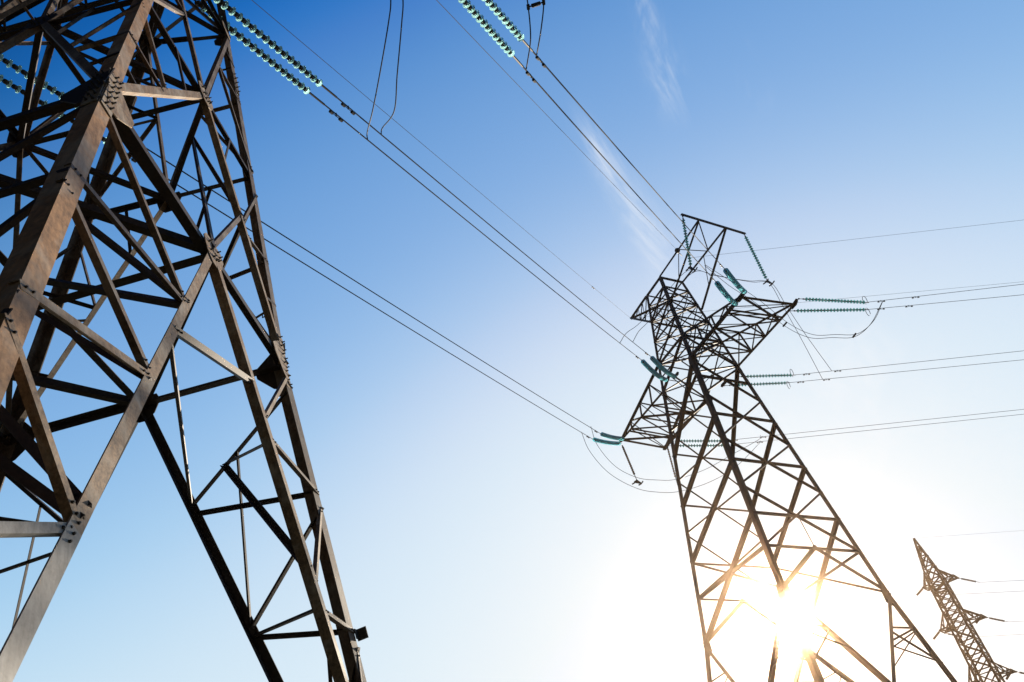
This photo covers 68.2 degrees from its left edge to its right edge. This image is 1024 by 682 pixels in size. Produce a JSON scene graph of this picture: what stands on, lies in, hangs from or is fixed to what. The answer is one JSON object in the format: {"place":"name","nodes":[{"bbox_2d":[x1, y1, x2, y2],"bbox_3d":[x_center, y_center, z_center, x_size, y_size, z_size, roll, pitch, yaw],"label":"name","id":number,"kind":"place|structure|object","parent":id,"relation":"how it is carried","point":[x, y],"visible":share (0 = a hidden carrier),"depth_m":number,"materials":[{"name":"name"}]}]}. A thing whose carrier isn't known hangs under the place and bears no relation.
{"place":"outdoors","nodes":[
{"label":"outdoors","id":0,"kind":"place"},
{"bbox_2d":[0,0,1023,681],"label":"sky","id":1,"kind":"structure","parent":0,"point":[476,534],"materials":[{"name":"blue"}]},
{"bbox_2d":[523,66,715,281],"bbox_3d":[6.019,-5.248,31.586,0.090,11.594,24.453,-28,-44,19],"label":"conductor","id":2,"kind":"object","parent":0,"point":[531,76],"visible":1,"depth_m":24.60,"materials":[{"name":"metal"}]},
{"bbox_2d":[458,0,522,66],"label":"insulator string","id":3,"kind":"object","parent":2,"relation":"attached to","point":[491,31],"visible":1,"depth_m":17.70,"materials":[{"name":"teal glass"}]},
{"bbox_2d":[526,0,530,69],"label":"jumper wire","id":4,"kind":"object","parent":2,"relation":"attached to","point":[530,37],"visible":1,"depth_m":18.60,"materials":[{"name":"metal"}]},
{"bbox_2d":[871,284,1022,302],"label":"conductor","id":5,"kind":"object","parent":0,"point":[935,294],"visible":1,"depth_m":52.42,"materials":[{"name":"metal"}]},
{"bbox_2d":[705,266,881,338],"bbox_3d":[18.270,-2.001,49.738,14.892,2.168,3.036,9,-45,-21],"label":"jumper wire","id":6,"kind":"object","parent":5,"relation":"hanging from","point":[787,327],"visible":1,"depth_m":50.86,"materials":[{"name":"metal"}]},
{"bbox_2d":[706,265,882,335],"bbox_3d":[18.330,-2.147,49.842,14.892,1.944,2.972,9,-45,-21],"label":"jumper wire","id":7,"kind":"object","parent":5,"relation":"hanging from","point":[792,325],"visible":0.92,"depth_m":51.13,"materials":[{"name":"metal"}]},
{"bbox_2d":[798,296,868,303],"bbox_3d":[21.844,-2.890,51.619,5.551,0.708,0.359,2,-42,-14],"label":"insulator string","id":8,"kind":"object","parent":5,"relation":"attached to","point":[835,300],"visible":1,"depth_m":51.48,"materials":[{"name":"green glass"}]},
{"label":"ground","id":9,"kind":"structure","parent":0,"visible":0},
{"bbox_2d":[0,0,368,681],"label":"lattice tower","id":10,"kind":"structure","parent":9,"relation":"on","point":[102,98],"depth_m":9.04,"materials":[{"name":"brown metal"}]},
{"bbox_2d":[0,74,106,143],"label":"insulator string","id":11,"kind":"object","parent":10,"relation":"attached to","point":[9,84],"visible":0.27,"depth_m":17.27,"materials":[{"name":"teal glass"}]},
{"bbox_2d":[126,152,591,438],"bbox_3d":[-2.147,1.135,37.954,0.090,12.848,40.267,-24,-43,15],"label":"conductor","id":12,"kind":"object","parent":11,"relation":"attached to","point":[133,159],"visible":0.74,"depth_m":29.00,"materials":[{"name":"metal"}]},
{"bbox_2d":[593,437,620,444],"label":"insulator string","id":13,"kind":"object","parent":12,"relation":"attached to","point":[601,441],"visible":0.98,"depth_m":58.40,"materials":[{"name":"teal glass"}]},
{"bbox_2d":[582,434,760,492],"bbox_3d":[12.771,8.907,58.727,18.655,5.178,3.177,10,-45,-22],"label":"jumper wire","id":14,"kind":"object","parent":12,"relation":"hanging from","point":[661,492],"visible":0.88,"depth_m":57.61,"materials":[{"name":"metal"}]},
{"bbox_2d":[194,0,324,104],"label":"insulator string","id":15,"kind":"object","parent":10,"relation":"attached to","point":[265,57],"visible":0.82,"depth_m":17.45,"materials":[{"name":"teal glass"}]},
{"bbox_2d":[252,0,628,316],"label":"earth wire","id":16,"kind":"object","parent":10,"relation":"attached to","point":[415,138],"visible":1,"depth_m":30.77,"materials":[{"name":"metal"}]},
{"bbox_2d":[436,0,676,249],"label":"earth wire","id":17,"kind":"object","parent":10,"relation":"attached to","point":[536,104],"visible":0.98,"depth_m":31.38,"materials":[{"name":"metal"}]},
{"bbox_2d":[619,213,956,681],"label":"lattice tower","id":18,"kind":"structure","parent":9,"relation":"on","point":[788,600],"depth_m":49.54,"materials":[{"name":"metal"}]},
{"bbox_2d":[600,432,624,440],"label":"insulator string","id":19,"kind":"object","parent":18,"relation":"hanging from","point":[612,437],"visible":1,"depth_m":57.62,"materials":[{"name":"teal glass"}]},
{"bbox_2d":[106,127,600,433],"bbox_3d":[-1.894,0.647,37.340,0.090,12.696,40.474,-25,-43,15],"label":"conductor","id":20,"kind":"object","parent":19,"relation":"attached to","point":[359,283],"visible":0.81,"depth_m":28.42,"materials":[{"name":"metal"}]},
{"bbox_2d":[0,54,79,108],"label":"insulator string","id":21,"kind":"object","parent":20,"relation":"attached to","point":[18,69],"visible":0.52,"depth_m":17.20,"materials":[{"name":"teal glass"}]},
{"bbox_2d":[591,428,760,480],"bbox_3d":[12.764,8.359,58.640,17.784,4.476,3.274,12,-46,-24],"label":"jumper wire","id":22,"kind":"object","parent":20,"relation":"hanging from","point":[662,480],"visible":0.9,"depth_m":57.29,"materials":[{"name":"metal"}]},
{"bbox_2d":[622,445,636,479],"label":"insulator string","id":23,"kind":"object","parent":18,"relation":"hanging from","point":[628,460],"visible":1,"depth_m":58.86,"materials":[{"name":"brown ceramic"}]},
{"bbox_2d":[632,480,643,484],"bbox_3d":[9.380,10.526,56.600,0.699,0.366,0.579,14,-47,-25],"label":"clamp yoke","id":24,"kind":"object","parent":23,"relation":"hanging from","point":[638,482],"visible":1,"depth_m":56.54,"materials":[{"name":"metal"}]},
{"bbox_2d":[650,356,676,378],"bbox_3d":[10.457,1.833,52.074,0.326,2.784,6.912,-26,-43,17],"label":"insulator string","id":25,"kind":"object","parent":18,"relation":"attached to","point":[657,363],"visible":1,"depth_m":50.92,"materials":[{"name":"teal glass"}]},
{"bbox_2d":[337,97,650,356],"bbox_3d":[2.227,-2.616,34.098,0.090,12.087,30.896,-26,-43,17],"label":"conductor","id":26,"kind":"object","parent":25,"relation":"attached to","point":[343,104],"visible":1,"depth_m":24.81,"materials":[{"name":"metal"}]},
{"bbox_2d":[213,0,336,97],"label":"insulator string","id":27,"kind":"object","parent":26,"relation":"attached to","point":[266,39],"visible":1,"depth_m":17.22,"materials":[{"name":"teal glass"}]},
{"bbox_2d":[381,0,403,133],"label":"jumper wire","id":28,"kind":"object","parent":26,"relation":"attached to","point":[397,64],"visible":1,"depth_m":18.80,"materials":[{"name":"metal"}]},
{"bbox_2d":[667,447,676,481],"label":"insulator string","id":29,"kind":"object","parent":18,"relation":"hanging from","point":[672,466],"visible":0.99,"depth_m":60.65,"materials":[{"name":"brown ceramic"}]},
{"bbox_2d":[682,216,691,264],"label":"insulator string","id":30,"kind":"object","parent":18,"relation":"hanging from","point":[687,244],"visible":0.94,"depth_m":55.04,"materials":[{"name":"green glass"}]},
{"bbox_2d":[686,265,697,272],"bbox_3d":[12.758,-5.178,53.829,0.699,0.366,0.579,14,-47,-25],"label":"clamp yoke","id":31,"kind":"object","parent":30,"relation":"hanging from","point":[690,267],"visible":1,"depth_m":53.75,"materials":[{"name":"metal"}]},
{"bbox_2d":[620,269,822,378],"bbox_3d":[15.457,-0.994,52.132,22.153,9.205,3.711,16,-48,-28],"label":"jumper wire","id":32,"kind":"object","parent":31,"relation":"attached to","point":[737,279],"visible":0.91,"depth_m":54.65,"materials":[{"name":"metal"}]},
{"bbox_2d":[324,105,640,359],"bbox_3d":[1.769,-2.425,34.212,0.090,12.083,30.832,-26,-43,17],"label":"conductor","id":33,"kind":"object","parent":32,"relation":"attached to","point":[332,112],"visible":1,"depth_m":24.87,"materials":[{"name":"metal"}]},
{"bbox_2d":[366,0,390,138],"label":"jumper wire","id":34,"kind":"object","parent":33,"relation":"attached to","point":[380,70],"visible":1,"depth_m":18.80,"materials":[{"name":"metal"}]},
{"bbox_2d":[641,359,667,381],"bbox_3d":[9.856,2.068,52.208,0.326,2.788,6.910,-26,-43,17],"label":"insulator string","id":35,"kind":"object","parent":33,"relation":"attached to","point":[646,365],"visible":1,"depth_m":50.94,"materials":[{"name":"teal glass"}]},
{"bbox_2d":[633,271,831,370],"bbox_3d":[15.842,-1.119,52.283,21.036,8.939,2.994,14,-47,-26],"label":"jumper wire","id":36,"kind":"object","parent":31,"relation":"attached to","point":[736,279],"visible":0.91,"depth_m":54.70,"materials":[{"name":"metal"}]},
{"bbox_2d":[681,439,720,442],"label":"insulator string","id":37,"kind":"object","parent":18,"relation":"attached to","point":[695,440],"visible":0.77,"depth_m":62.45,"materials":[{"name":"green glass"}]},
{"bbox_2d":[736,409,1023,440],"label":"conductor","id":38,"kind":"object","parent":37,"relation":"attached to","point":[879,424],"visible":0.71,"depth_m":64.64,"materials":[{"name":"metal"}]},
{"bbox_2d":[679,444,722,446],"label":"insulator string","id":39,"kind":"object","parent":18,"relation":"attached to","point":[699,445],"visible":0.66,"depth_m":63.00,"materials":[{"name":"green glass"}]},
{"bbox_2d":[730,414,1021,444],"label":"conductor","id":40,"kind":"object","parent":39,"relation":"attached to","point":[884,428],"visible":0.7,"depth_m":65.30,"materials":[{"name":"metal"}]},
{"bbox_2d":[714,281,737,305],"bbox_3d":[13.341,-2.915,46.984,0.326,3.234,6.710,-28,-44,19],"label":"insulator string","id":41,"kind":"object","parent":18,"relation":"hanging from","point":[725,293],"visible":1,"depth_m":45.67,"materials":[{"name":"teal glass"}]},
{"bbox_2d":[723,268,746,293],"bbox_3d":[13.660,-3.632,46.211,0.326,3.274,6.689,-29,-44,20],"label":"insulator string","id":42,"kind":"object","parent":18,"relation":"hanging from","point":[734,281],"visible":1,"depth_m":44.91,"materials":[{"name":"teal glass"}]},
{"bbox_2d":[533,51,724,268],"bbox_3d":[6.284,-5.730,31.066,0.090,11.549,23.958,-29,-44,20],"label":"conductor","id":43,"kind":"object","parent":42,"relation":"attached to","point":[541,61],"visible":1,"depth_m":24.35,"materials":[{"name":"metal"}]},
{"bbox_2d":[482,0,532,51],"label":"insulator string","id":44,"kind":"object","parent":43,"relation":"attached to","point":[510,26],"visible":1,"depth_m":17.81,"materials":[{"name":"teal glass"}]},
{"bbox_2d":[536,4,543,55],"bbox_3d":[0.643,-8.402,18.495,0.184,1.218,2.862,-7,-41,-4],"label":"jumper wire","id":45,"kind":"object","parent":43,"relation":"attached to","point":[540,30],"visible":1,"depth_m":18.51,"materials":[{"name":"metal"}]},
{"bbox_2d":[526,0,544,9],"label":"wire spacer","id":46,"kind":"object","parent":45,"relation":"attached to","point":[535,4],"visible":1,"depth_m":18.23,"materials":[{"name":"metal"}]},
{"bbox_2d":[744,234,766,279],"bbox_3d":[18.345,-6.348,57.042,0.271,5.052,0.421,-11,-41,0],"label":"insulator string","id":47,"kind":"object","parent":18,"relation":"hanging from","point":[755,258],"visible":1,"depth_m":56.96,"materials":[{"name":"green glass"}]},
{"bbox_2d":[763,279,774,286],"bbox_3d":[18.770,-4.339,55.383,0.699,0.366,0.579,14,-47,-25],"label":"clamp yoke","id":48,"kind":"object","parent":47,"relation":"hanging from","point":[767,281],"visible":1,"depth_m":55.31,"materials":[{"name":"metal"}]},
{"bbox_2d":[724,381,790,388],"bbox_3d":[18.644,3.451,57.455,5.447,0.671,0.359,-2,-42,-10],"label":"insulator string","id":49,"kind":"object","parent":18,"relation":"attached to","point":[772,383],"visible":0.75,"depth_m":57.65,"materials":[{"name":"green glass"}]},
{"bbox_2d":[789,360,1017,382],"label":"conductor","id":50,"kind":"object","parent":49,"relation":"attached to","point":[893,372],"visible":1,"depth_m":58.95,"materials":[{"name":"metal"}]},
{"bbox_2d":[739,369,793,377],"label":"insulator string","id":51,"kind":"object","parent":18,"relation":"attached to","point":[766,375],"visible":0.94,"depth_m":56.89,"materials":[{"name":"green glass"}]},
{"bbox_2d":[796,351,1018,375],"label":"conductor","id":52,"kind":"object","parent":51,"relation":"attached to","point":[894,364],"visible":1,"depth_m":58.14,"materials":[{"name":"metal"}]},
{"bbox_2d":[637,282,1015,317],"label":"earth wire","id":53,"kind":"object","parent":18,"relation":"attached to","point":[854,297],"visible":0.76,"depth_m":69.14,"materials":[{"name":"metal"}]},
{"bbox_2d":[789,308,870,315],"bbox_3d":[21.868,-1.952,52.041,6.129,0.671,0.359,-2,-42,-10],"label":"insulator string","id":54,"kind":"object","parent":18,"relation":"attached to","point":[833,310],"visible":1,"depth_m":52.19,"materials":[{"name":"green glass"}]},
{"bbox_2d":[867,294,1023,309],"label":"conductor","id":55,"kind":"object","parent":54,"relation":"attached to","point":[939,302],"visible":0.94,"depth_m":53.19,"materials":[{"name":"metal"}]},
{"bbox_2d":[692,220,1019,257],"bbox_3d":[57.154,-11.849,64.424,86.880,0.020,0.022,-7,-41,-4],"label":"earth wire","id":56,"kind":"object","parent":18,"relation":"attached to","point":[860,238],"visible":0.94,"depth_m":62.16,"materials":[{"name":"metal"}]},
{"bbox_2d":[913,538,1017,681],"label":"lattice tower","id":57,"kind":"structure","parent":9,"relation":"on","point":[966,619],"depth_m":92.72,"materials":[{"name":"metal"}]},
{"bbox_2d":[989,617,1007,621],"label":"insulator string","id":58,"kind":"object","parent":57,"relation":"attached to","point":[997,619],"visible":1,"depth_m":91.82,"materials":[{"name":"glass"}]}
]}

